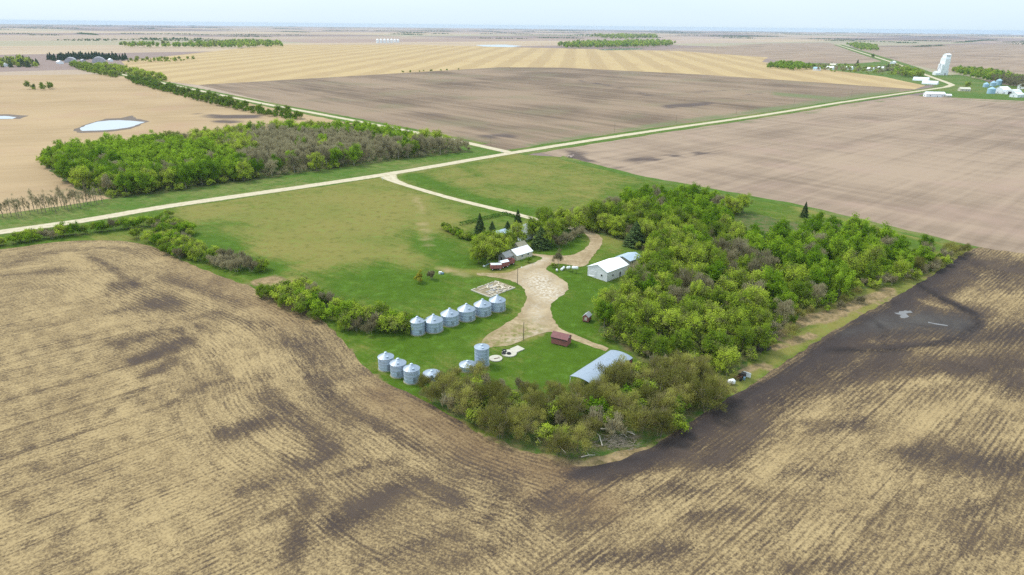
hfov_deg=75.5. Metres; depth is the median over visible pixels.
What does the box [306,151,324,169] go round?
budding tree
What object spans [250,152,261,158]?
bare tree
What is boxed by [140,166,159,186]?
budding tree
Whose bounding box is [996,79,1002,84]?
grain bin
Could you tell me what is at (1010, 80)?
bluff
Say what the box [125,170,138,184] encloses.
budding tree
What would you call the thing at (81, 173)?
budding tree
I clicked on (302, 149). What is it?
bare tree
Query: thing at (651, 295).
budding tree
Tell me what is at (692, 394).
shrub
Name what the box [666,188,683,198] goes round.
leafy tree
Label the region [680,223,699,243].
leafy tree
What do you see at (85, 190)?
bare tree
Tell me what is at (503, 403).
shrub
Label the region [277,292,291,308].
shrub
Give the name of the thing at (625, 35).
bluff
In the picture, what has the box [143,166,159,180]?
leafy tree
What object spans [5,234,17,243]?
shrub
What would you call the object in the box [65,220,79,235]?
shrub
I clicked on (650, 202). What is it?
leafy tree
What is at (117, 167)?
leafy tree
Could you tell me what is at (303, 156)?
bare tree
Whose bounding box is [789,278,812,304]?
budding tree
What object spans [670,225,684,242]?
budding tree
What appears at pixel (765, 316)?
budding tree
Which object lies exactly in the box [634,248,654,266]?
budding tree
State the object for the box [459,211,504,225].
hedge
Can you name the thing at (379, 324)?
shrub
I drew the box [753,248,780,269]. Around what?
bare tree
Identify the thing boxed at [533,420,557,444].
shrub
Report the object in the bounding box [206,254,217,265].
bare shrub
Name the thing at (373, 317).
bare shrub
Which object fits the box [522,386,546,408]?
shrub
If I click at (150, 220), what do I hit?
shrub
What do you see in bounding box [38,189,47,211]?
bare tree
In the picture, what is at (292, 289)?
shrub
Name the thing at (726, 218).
budding tree
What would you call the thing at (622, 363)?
shrub
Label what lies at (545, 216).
budding tree
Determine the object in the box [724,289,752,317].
budding tree
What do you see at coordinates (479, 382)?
shrub
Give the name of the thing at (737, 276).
budding tree
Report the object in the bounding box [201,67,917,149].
brown field
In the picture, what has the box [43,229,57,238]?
bare shrub
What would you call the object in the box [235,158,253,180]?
budding tree
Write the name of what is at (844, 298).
shrub
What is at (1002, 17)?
sky
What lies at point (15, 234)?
shrub
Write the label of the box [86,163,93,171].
leafy tree
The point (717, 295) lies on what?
budding tree
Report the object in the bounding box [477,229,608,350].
yard dirt
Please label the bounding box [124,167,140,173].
leafy tree
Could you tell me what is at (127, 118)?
mud margin
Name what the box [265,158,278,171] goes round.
bare tree
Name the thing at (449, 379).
shrub
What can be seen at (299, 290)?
shrub
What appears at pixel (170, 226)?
shrub
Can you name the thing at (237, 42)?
bluff
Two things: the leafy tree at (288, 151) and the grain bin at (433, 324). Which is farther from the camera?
the leafy tree at (288, 151)
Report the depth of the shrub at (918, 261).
260.84 m
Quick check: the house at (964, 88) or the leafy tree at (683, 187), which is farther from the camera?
the house at (964, 88)
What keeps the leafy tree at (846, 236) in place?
on the woodland floor at (764, 223)
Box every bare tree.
[4,198,12,216]
[10,193,18,215]
[12,199,18,216]
[14,198,22,215]
[19,196,25,213]
[23,197,30,214]
[26,188,37,211]
[32,195,39,213]
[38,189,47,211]
[49,190,57,211]
[55,185,62,207]
[55,191,65,209]
[66,189,71,208]
[71,190,78,206]
[75,189,81,206]
[82,182,88,203]
[90,182,99,202]
[97,184,103,202]
[101,173,114,188]
[159,162,176,176]
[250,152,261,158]
[256,154,266,172]
[259,149,270,169]
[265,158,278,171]
[275,154,284,160]
[285,153,300,172]
[290,148,303,160]
[296,146,306,164]
[299,149,309,162]
[305,146,318,153]
[320,147,329,163]
[325,145,339,157]
[340,146,349,162]
[358,148,365,157]
[360,142,372,158]
[365,144,375,156]
[375,145,386,155]
[377,138,390,149]
[384,144,395,154]
[391,142,403,158]
[392,135,402,141]
[402,143,413,153]
[412,136,421,149]
[420,135,430,153]
[428,136,441,152]
[433,137,445,154]
[551,249,563,261]
[602,195,619,206]
[623,262,647,274]
[632,272,650,283]
[653,183,659,197]
[656,195,664,208]
[666,283,690,304]
[674,266,696,292]
[693,272,714,294]
[710,194,724,205]
[711,236,737,255]
[724,248,738,262]
[725,260,740,274]
[729,237,750,255]
[740,244,759,258]
[741,279,765,299]
[746,254,768,275]
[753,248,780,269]
[773,298,795,320]
[803,241,826,257]
[806,231,826,243]
[808,280,827,301]
[879,235,897,249]
[921,241,935,252]
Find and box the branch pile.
[592,432,640,455]
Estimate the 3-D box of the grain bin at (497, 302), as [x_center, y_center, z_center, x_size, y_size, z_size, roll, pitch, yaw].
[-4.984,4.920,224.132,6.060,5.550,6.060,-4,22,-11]
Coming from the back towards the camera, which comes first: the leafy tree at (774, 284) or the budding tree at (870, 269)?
the budding tree at (870, 269)
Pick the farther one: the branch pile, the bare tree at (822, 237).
the bare tree at (822, 237)
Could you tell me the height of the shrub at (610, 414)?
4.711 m
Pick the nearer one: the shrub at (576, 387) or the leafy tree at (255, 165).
the shrub at (576, 387)
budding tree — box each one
[67,164,91,185]
[93,172,115,187]
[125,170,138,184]
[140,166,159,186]
[159,166,177,188]
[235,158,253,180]
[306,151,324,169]
[407,139,419,153]
[468,244,488,262]
[469,239,481,252]
[472,232,488,240]
[477,235,498,263]
[478,233,491,256]
[482,230,497,238]
[489,234,507,258]
[491,230,505,239]
[500,232,512,251]
[501,229,517,250]
[509,220,527,241]
[526,215,545,235]
[532,226,553,246]
[534,206,553,223]
[538,209,553,227]
[544,218,561,243]
[552,205,571,220]
[554,215,566,230]
[563,211,577,228]
[573,204,589,227]
[586,198,607,222]
[591,283,618,310]
[596,213,612,231]
[598,201,613,214]
[606,214,627,229]
[610,200,626,219]
[610,306,638,335]
[612,294,637,321]
[617,274,643,297]
[618,262,645,296]
[620,200,635,211]
[620,212,637,228]
[620,291,646,312]
[624,205,633,217]
[630,197,643,211]
[630,207,646,222]
[632,325,655,349]
[634,197,654,218]
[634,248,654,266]
[635,296,661,329]
[637,219,656,236]
[638,218,652,233]
[642,257,674,279]
[643,284,662,302]
[644,236,666,251]
[645,208,659,228]
[645,334,671,355]
[646,228,661,247]
[647,249,671,267]
[649,226,669,248]
[651,306,684,335]
[652,290,677,313]
[654,272,673,291]
[655,209,668,221]
[655,219,671,234]
[657,210,683,233]
[658,246,675,265]
[660,222,680,238]
[662,271,682,294]
[665,205,687,222]
[665,233,686,254]
[668,326,694,353]
[669,239,688,265]
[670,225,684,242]
[670,257,688,280]
[672,295,704,322]
[676,310,704,340]
[679,222,687,233]
[680,294,706,314]
[681,231,701,247]
[682,241,707,267]
[683,260,709,282]
[684,212,698,223]
[684,239,700,250]
[686,279,711,303]
[687,217,701,233]
[691,219,708,234]
[692,244,707,264]
[701,329,735,354]
[702,241,717,259]
[702,298,729,330]
[703,312,727,336]
[705,220,724,236]
[706,284,730,312]
[707,245,727,262]
[708,247,727,265]
[713,231,733,250]
[713,274,740,293]
[713,345,741,373]
[719,211,731,234]
[720,222,738,234]
[722,195,734,209]
[724,266,751,288]
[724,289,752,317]
[725,303,749,332]
[728,222,745,245]
[730,198,743,215]
[730,252,756,274]
[733,319,757,353]
[734,220,746,229]
[735,192,753,209]
[738,283,771,312]
[745,269,772,290]
[746,322,777,351]
[751,307,772,329]
[778,261,800,283]
[781,262,810,287]
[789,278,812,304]
[835,249,856,267]
[839,247,863,275]
[858,242,888,270]
[861,259,880,279]
[871,224,881,232]
[892,256,911,276]
[963,81,971,87]
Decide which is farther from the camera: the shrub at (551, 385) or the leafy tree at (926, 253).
the leafy tree at (926, 253)
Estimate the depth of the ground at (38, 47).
4716.17 m
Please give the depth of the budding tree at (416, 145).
479.73 m
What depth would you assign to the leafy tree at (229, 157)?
409.44 m
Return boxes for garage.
[510,245,532,260]
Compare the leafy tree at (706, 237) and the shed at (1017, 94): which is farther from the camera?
the shed at (1017, 94)
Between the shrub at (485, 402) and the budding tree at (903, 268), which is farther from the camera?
the budding tree at (903, 268)
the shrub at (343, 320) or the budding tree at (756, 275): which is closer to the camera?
the shrub at (343, 320)
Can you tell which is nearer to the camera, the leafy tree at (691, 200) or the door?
the door
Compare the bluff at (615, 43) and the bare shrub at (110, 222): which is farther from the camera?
the bluff at (615, 43)
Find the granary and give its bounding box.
[550,331,571,346]
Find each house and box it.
[509,223,534,240]
[512,240,527,248]
[957,87,970,90]
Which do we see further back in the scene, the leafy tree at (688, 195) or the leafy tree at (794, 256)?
the leafy tree at (688, 195)
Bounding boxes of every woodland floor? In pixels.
[42,147,471,197]
[418,375,718,458]
[576,210,953,373]
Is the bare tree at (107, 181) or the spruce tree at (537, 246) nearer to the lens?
the spruce tree at (537, 246)
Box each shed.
[570,350,632,383]
[583,311,591,321]
[616,252,639,266]
[923,92,945,96]
[995,86,1010,93]
[1009,92,1023,97]
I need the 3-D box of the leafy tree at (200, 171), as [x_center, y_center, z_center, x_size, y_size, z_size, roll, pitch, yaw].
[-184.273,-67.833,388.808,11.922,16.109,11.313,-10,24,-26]
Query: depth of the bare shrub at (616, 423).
155.16 m
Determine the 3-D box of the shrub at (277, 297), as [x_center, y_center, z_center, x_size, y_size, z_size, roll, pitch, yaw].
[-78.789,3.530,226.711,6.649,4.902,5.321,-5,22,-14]
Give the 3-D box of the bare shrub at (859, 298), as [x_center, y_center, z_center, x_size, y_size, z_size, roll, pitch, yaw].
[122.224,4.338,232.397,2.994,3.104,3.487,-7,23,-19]
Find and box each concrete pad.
[489,355,501,361]
[501,349,516,356]
[510,345,524,352]
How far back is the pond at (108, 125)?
613.31 m
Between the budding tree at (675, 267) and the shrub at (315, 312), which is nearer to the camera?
the shrub at (315, 312)
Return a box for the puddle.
[896,310,912,317]
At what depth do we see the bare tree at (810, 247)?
262.04 m
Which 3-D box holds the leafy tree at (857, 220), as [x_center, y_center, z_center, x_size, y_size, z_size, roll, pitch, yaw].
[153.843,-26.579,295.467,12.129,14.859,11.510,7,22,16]
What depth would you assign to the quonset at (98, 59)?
1527.05 m
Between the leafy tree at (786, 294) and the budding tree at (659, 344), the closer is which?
the budding tree at (659, 344)
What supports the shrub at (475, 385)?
on the woodland floor at (646, 438)
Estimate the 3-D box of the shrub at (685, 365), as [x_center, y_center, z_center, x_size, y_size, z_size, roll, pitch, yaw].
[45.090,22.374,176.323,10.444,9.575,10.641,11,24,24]
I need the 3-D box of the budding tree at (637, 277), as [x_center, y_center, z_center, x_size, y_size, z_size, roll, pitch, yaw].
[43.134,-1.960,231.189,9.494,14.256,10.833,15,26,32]
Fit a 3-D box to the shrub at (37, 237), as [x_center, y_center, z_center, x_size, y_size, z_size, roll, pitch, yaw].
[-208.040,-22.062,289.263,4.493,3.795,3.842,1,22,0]
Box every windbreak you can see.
[0,54,38,66]
[46,51,128,60]
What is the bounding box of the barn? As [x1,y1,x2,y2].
[587,257,628,281]
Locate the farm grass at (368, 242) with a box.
[0,154,973,465]
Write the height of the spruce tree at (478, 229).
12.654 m
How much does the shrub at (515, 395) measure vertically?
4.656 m
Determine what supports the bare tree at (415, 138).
on the woodland floor at (161, 190)
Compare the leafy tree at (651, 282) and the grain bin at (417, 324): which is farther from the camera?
the leafy tree at (651, 282)
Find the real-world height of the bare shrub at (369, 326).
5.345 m
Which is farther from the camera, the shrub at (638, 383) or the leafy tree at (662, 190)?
the leafy tree at (662, 190)
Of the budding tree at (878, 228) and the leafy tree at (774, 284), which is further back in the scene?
the budding tree at (878, 228)
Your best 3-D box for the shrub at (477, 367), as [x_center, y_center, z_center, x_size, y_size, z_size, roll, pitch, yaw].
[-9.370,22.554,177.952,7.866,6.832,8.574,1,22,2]
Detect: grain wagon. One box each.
[487,263,501,269]
[498,259,508,267]
[506,257,514,265]
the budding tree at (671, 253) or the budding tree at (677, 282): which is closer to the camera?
the budding tree at (677, 282)
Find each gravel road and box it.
[0,87,946,233]
[122,74,511,152]
[839,45,954,86]
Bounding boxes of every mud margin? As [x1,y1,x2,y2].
[0,114,26,118]
[73,116,148,132]
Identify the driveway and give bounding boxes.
[380,174,588,231]
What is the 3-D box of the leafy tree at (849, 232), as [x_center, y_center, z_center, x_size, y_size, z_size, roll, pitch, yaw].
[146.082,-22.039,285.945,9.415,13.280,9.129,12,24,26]
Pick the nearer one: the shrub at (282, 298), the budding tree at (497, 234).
the shrub at (282, 298)
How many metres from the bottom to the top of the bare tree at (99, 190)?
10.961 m
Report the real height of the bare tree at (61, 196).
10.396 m
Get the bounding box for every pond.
[0,116,15,118]
[80,120,143,130]
[478,45,516,46]
[599,48,642,49]
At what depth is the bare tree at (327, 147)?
448.89 m
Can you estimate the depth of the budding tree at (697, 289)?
220.24 m
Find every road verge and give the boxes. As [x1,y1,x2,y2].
[0,153,484,234]
[87,68,487,145]
[508,87,950,154]
[836,45,964,87]
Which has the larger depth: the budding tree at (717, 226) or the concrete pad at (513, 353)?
the budding tree at (717, 226)
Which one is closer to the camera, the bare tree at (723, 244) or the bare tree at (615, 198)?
the bare tree at (723, 244)
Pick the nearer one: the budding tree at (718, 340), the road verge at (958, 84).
the budding tree at (718, 340)
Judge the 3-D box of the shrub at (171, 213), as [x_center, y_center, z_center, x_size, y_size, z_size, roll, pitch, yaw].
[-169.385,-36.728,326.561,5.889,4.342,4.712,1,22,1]
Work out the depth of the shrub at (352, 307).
213.44 m
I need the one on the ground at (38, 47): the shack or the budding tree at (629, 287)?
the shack
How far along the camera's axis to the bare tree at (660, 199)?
329.06 m
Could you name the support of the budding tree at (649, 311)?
on the woodland floor at (764, 223)
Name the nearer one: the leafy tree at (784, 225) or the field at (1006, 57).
the leafy tree at (784, 225)
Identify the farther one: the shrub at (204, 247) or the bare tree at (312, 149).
the bare tree at (312, 149)
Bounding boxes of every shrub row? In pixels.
[69,59,121,77]
[94,61,167,80]
[124,74,302,119]
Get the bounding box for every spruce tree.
[473,213,486,234]
[489,221,495,230]
[503,221,510,229]
[514,210,521,223]
[530,226,551,251]
[622,221,645,249]
[799,202,808,217]
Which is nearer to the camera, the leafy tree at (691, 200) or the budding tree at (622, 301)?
the budding tree at (622, 301)
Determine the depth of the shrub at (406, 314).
210.11 m
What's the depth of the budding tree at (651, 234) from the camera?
281.28 m
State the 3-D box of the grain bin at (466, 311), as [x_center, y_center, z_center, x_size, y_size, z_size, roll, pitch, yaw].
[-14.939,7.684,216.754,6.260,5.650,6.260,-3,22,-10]
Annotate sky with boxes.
[0,0,1023,34]
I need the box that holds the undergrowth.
[575,200,946,371]
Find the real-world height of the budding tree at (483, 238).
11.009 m
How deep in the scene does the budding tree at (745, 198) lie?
342.97 m
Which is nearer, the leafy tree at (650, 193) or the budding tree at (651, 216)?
the budding tree at (651, 216)
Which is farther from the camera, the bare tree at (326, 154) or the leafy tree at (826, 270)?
the bare tree at (326, 154)
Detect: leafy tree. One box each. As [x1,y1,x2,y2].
[45,150,63,167]
[52,162,68,180]
[55,156,78,178]
[57,151,75,160]
[64,147,80,156]
[73,150,91,160]
[74,156,92,168]
[75,145,90,158]
[75,165,90,184]
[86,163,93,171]
[87,161,111,186]
[88,145,105,156]
[88,152,102,162]
[94,158,112,164]
[99,160,113,166]
[101,162,119,170]
[103,166,117,184]
[104,150,123,161]
[111,169,135,191]
[116,160,128,169]
[119,161,138,169]
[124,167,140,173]
[133,171,156,193]
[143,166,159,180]
[147,161,165,180]
[168,163,181,181]
[169,164,197,185]
[189,159,207,182]
[195,159,213,177]
[204,159,221,182]
[214,158,223,175]
[220,161,233,176]
[221,154,233,163]
[223,160,238,180]
[231,157,248,171]
[232,152,250,158]
[248,157,264,172]
[268,154,282,170]
[282,150,295,168]
[327,146,343,164]
[342,142,362,162]
[397,139,410,154]
[593,297,615,325]
[618,186,635,198]
[621,189,640,204]
[633,183,654,193]
[637,272,661,298]
[639,195,657,209]
[640,187,657,200]
[650,200,663,216]
[656,192,668,202]
[658,201,673,215]
[659,185,668,194]
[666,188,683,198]
[666,195,676,205]
[671,193,686,207]
[676,184,691,191]
[676,198,688,207]
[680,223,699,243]
[682,201,701,222]
[683,182,702,199]
[683,193,691,201]
[688,193,696,205]
[693,194,711,215]
[695,199,718,215]
[696,228,713,244]
[698,186,713,201]
[699,204,717,220]
[701,211,715,227]
[704,259,729,285]
[709,189,720,200]
[716,199,727,214]
[716,206,734,224]
[742,230,767,256]
[745,222,764,237]
[745,229,762,248]
[759,267,787,298]
[760,263,784,280]
[761,228,785,250]
[762,237,786,263]
[764,219,790,240]
[769,216,792,239]
[774,284,798,308]
[782,246,804,267]
[783,237,799,253]
[783,239,805,263]
[786,229,811,244]
[792,222,811,243]
[800,217,823,231]
[800,234,823,250]
[802,243,828,268]
[803,249,834,273]
[804,268,829,286]
[805,223,815,233]
[808,257,833,284]
[811,210,825,222]
[815,222,834,235]
[816,222,841,234]
[816,239,830,256]
[819,226,844,253]
[825,215,842,226]
[827,235,854,258]
[828,265,851,294]
[830,257,846,274]
[831,260,856,283]
[838,222,862,244]
[840,234,849,240]
[842,211,871,240]
[843,232,864,255]
[859,224,876,241]
[861,231,880,250]
[863,242,885,264]
[874,220,898,243]
[880,243,898,259]
[891,238,905,254]
[893,247,910,260]
[895,234,911,247]
[895,251,914,265]
[914,245,935,261]
[918,232,935,246]
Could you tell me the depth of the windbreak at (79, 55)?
1655.76 m
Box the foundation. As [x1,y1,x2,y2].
[471,281,515,297]
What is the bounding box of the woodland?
[35,118,471,197]
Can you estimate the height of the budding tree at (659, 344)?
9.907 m
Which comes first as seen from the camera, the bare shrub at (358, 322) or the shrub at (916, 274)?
the bare shrub at (358, 322)
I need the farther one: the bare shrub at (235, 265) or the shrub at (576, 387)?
the bare shrub at (235, 265)
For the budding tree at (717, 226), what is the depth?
293.06 m
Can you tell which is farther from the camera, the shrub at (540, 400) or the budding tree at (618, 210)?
the budding tree at (618, 210)
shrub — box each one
[0,237,7,245]
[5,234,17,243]
[9,231,18,241]
[19,232,32,242]
[23,227,43,239]
[31,233,42,239]
[36,230,47,238]
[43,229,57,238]
[51,220,66,234]
[51,224,67,236]
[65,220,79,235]
[77,224,88,233]
[87,221,99,231]
[94,220,103,231]
[100,221,113,230]
[107,217,121,229]
[114,216,128,227]
[120,219,134,227]
[127,224,144,238]
[130,219,141,227]
[134,215,149,222]
[140,230,157,239]
[145,217,155,225]
[148,233,162,241]
[153,212,164,219]
[153,225,165,233]
[155,238,168,249]
[157,213,171,222]
[157,242,171,253]
[163,209,174,215]
[164,218,173,222]
[165,224,175,229]
[165,229,179,237]
[166,244,180,255]
[172,239,182,245]
[172,248,185,257]
[174,222,184,232]
[174,231,190,237]
[177,234,189,242]
[178,241,193,254]
[182,221,196,229]
[185,228,194,233]
[186,247,204,260]
[188,237,196,245]
[193,239,206,251]
[197,243,207,255]
[201,249,217,261]
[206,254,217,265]
[208,245,219,250]
[211,257,224,267]
[216,253,227,258]
[217,247,237,257]
[218,260,230,269]
[224,253,237,261]
[225,258,242,271]
[234,251,247,259]
[242,255,258,271]
[252,285,264,297]
[254,261,267,271]
[255,256,269,267]
[257,283,277,298]
[269,284,287,298]
[273,292,289,301]
[275,281,298,297]
[276,281,288,292]
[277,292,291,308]
[281,279,291,287]
[284,290,311,309]
[290,273,312,287]
[291,296,311,313]
[292,286,306,296]
[296,279,311,288]
[305,281,317,290]
[305,294,316,309]
[307,305,323,319]
[309,284,323,292]
[310,298,325,310]
[311,289,326,305]
[317,291,337,306]
[320,301,339,320]
[328,297,341,313]
[335,300,354,313]
[337,313,354,329]
[342,301,364,322]
[343,301,359,311]
[349,315,362,330]
[359,319,377,333]
[360,303,370,313]
[360,304,380,320]
[363,311,382,323]
[369,299,392,314]
[374,317,391,331]
[378,312,406,332]
[383,307,399,317]
[395,309,412,327]
[398,316,412,333]
[406,313,425,321]
[414,269,423,282]
[415,373,432,388]
[418,382,446,403]
[427,270,434,278]
[427,368,465,398]
[439,392,456,408]
[445,380,482,416]
[447,367,461,377]
[454,382,479,407]
[457,374,478,387]
[464,358,490,378]
[464,406,485,424]
[466,393,492,409]
[470,377,483,390]
[473,378,518,408]
[474,402,501,429]
[481,371,491,384]
[483,405,518,439]
[486,379,512,396]
[487,396,512,414]
[503,402,530,428]
[505,390,521,403]
[508,400,529,411]
[511,412,540,444]
[514,377,528,391]
[518,379,540,396]
[518,403,547,427]
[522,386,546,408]
[522,389,559,419]
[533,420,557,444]
[540,425,571,454]
[543,380,566,394]
[543,395,565,419]
[547,383,570,401]
[551,235,566,245]
[553,406,569,427]
[553,425,573,441]
[555,388,589,426]
[557,390,588,414]
[560,417,597,454]
[562,231,573,242]
[565,377,586,393]
[568,228,581,239]
[571,225,585,236]
[571,388,587,399]
[573,415,603,437]
[578,384,609,403]
[583,396,609,413]
[585,379,608,393]
[588,404,603,427]
[591,373,619,390]
[594,360,629,388]
[598,382,621,398]
[598,390,623,412]
[601,354,635,381]
[602,405,616,422]
[604,410,627,435]
[609,366,640,387]
[609,387,645,423]
[616,383,640,400]
[618,404,655,433]
[628,378,648,393]
[630,357,648,374]
[631,366,660,383]
[634,381,663,408]
[635,398,651,412]
[639,377,662,399]
[643,406,677,437]
[644,352,673,371]
[644,388,680,413]
[646,365,681,391]
[648,354,667,365]
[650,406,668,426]
[659,374,685,391]
[661,382,694,408]
[662,348,681,358]
[663,363,704,388]
[666,351,700,384]
[668,411,691,433]
[669,348,702,374]
[669,394,691,413]
[683,380,706,403]
[685,374,727,412]
[692,353,713,375]
[695,363,718,379]
[698,368,727,387]
[705,374,738,396]
[768,337,777,345]
[770,331,780,338]
[771,319,782,330]
[782,321,801,337]
[788,315,798,323]
[790,308,805,317]
[803,304,814,313]
[823,304,830,310]
[836,299,846,308]
[838,293,850,303]
[839,289,856,297]
[851,286,862,295]
[854,296,864,301]
[867,278,881,288]
[875,275,891,284]
[887,269,901,280]
[887,275,898,284]
[907,270,922,278]
[908,255,927,269]
[927,259,939,269]
[929,253,943,268]
[939,250,953,256]
[939,254,952,264]
[941,240,963,255]
[949,243,966,253]
[961,242,972,252]
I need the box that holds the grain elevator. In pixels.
[932,54,951,74]
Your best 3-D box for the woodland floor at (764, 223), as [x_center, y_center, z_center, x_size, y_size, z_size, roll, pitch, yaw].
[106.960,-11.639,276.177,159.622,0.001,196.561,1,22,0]
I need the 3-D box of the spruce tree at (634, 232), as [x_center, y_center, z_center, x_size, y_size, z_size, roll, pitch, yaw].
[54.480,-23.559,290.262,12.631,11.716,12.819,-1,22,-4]
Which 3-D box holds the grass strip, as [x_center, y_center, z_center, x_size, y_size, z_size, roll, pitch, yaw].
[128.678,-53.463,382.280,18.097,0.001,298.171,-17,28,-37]
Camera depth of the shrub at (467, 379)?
172.83 m
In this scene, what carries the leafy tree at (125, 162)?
on the woodland floor at (161, 190)
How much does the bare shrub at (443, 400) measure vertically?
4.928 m
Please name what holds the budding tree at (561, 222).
on the ground at (38, 47)
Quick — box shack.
[498,250,513,260]
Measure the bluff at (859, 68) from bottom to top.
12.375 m
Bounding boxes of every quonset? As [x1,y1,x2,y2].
[64,57,77,62]
[92,56,105,62]
[913,77,929,80]
[922,80,938,84]
[1004,89,1021,93]
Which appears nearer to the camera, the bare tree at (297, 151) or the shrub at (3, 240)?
the shrub at (3, 240)
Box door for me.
[590,270,595,277]
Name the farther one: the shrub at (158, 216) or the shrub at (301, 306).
the shrub at (158, 216)
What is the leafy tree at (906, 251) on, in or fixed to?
on the woodland floor at (764, 223)
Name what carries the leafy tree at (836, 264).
on the woodland floor at (764, 223)
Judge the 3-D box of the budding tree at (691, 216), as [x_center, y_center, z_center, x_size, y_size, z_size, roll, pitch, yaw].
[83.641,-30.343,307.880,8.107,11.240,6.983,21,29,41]
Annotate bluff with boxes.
[23,80,52,88]
[119,38,282,47]
[127,56,194,61]
[557,38,675,47]
[590,33,657,38]
[766,60,815,69]
[805,62,920,75]
[846,42,878,49]
[892,66,924,76]
[951,65,1023,79]
[991,72,1023,87]
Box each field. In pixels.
[0,74,395,213]
[0,240,1023,574]
[122,45,924,88]
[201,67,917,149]
[541,95,1023,252]
[657,43,880,62]
[858,44,1023,74]
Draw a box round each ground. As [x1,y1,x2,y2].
[0,24,1023,155]
[805,61,929,84]
[919,75,1023,100]
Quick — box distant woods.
[2,24,1023,46]
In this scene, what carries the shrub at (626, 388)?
on the woodland floor at (646, 438)
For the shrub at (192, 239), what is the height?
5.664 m
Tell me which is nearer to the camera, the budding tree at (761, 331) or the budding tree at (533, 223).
the budding tree at (761, 331)
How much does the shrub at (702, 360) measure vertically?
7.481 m
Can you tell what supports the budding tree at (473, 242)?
on the ground at (38, 47)
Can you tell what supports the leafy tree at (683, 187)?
on the woodland floor at (764, 223)
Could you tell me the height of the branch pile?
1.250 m
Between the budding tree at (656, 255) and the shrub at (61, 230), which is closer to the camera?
the budding tree at (656, 255)
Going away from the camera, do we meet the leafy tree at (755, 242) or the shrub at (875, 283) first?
the shrub at (875, 283)
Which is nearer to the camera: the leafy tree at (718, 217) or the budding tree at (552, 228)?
the budding tree at (552, 228)
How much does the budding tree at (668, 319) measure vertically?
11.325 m
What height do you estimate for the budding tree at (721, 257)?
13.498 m
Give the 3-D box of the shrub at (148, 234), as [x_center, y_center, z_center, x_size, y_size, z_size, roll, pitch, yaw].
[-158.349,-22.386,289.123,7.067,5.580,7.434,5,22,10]
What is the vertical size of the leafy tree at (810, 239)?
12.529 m
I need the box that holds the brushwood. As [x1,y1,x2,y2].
[554,443,595,465]
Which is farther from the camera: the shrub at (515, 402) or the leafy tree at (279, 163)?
the leafy tree at (279, 163)
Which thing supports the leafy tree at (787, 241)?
on the woodland floor at (764, 223)
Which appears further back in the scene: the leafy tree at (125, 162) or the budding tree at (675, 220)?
the leafy tree at (125, 162)
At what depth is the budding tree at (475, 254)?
265.10 m
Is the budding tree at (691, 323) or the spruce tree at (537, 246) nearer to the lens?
the budding tree at (691, 323)
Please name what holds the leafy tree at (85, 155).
on the woodland floor at (161, 190)
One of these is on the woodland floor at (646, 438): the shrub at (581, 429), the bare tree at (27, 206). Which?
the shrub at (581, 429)
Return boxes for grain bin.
[377,351,393,371]
[389,358,405,378]
[403,363,419,384]
[410,316,425,335]
[423,369,439,382]
[425,314,443,333]
[440,308,458,326]
[457,303,475,322]
[459,360,475,372]
[474,298,491,317]
[474,343,489,367]
[489,294,505,312]
[987,87,995,93]
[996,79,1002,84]
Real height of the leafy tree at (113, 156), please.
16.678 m
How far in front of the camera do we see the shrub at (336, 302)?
217.69 m
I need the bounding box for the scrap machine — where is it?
[734,371,750,380]
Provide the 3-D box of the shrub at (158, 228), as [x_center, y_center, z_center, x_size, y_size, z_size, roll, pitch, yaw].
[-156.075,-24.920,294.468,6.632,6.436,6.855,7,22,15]
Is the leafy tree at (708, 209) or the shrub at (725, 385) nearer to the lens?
the shrub at (725, 385)
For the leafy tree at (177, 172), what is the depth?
385.81 m
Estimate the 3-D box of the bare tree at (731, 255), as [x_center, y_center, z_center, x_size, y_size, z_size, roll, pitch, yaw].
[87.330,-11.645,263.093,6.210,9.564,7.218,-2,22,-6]
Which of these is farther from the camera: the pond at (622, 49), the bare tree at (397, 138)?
the pond at (622, 49)
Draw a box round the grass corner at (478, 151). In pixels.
[447,145,503,156]
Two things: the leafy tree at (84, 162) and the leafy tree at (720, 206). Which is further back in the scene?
the leafy tree at (84, 162)
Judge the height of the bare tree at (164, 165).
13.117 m
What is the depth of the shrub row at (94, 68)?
1255.56 m
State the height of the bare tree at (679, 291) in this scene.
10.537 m
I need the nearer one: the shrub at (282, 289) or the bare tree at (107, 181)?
the shrub at (282, 289)
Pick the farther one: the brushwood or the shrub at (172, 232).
the shrub at (172, 232)
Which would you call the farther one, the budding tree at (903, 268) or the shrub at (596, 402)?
the budding tree at (903, 268)

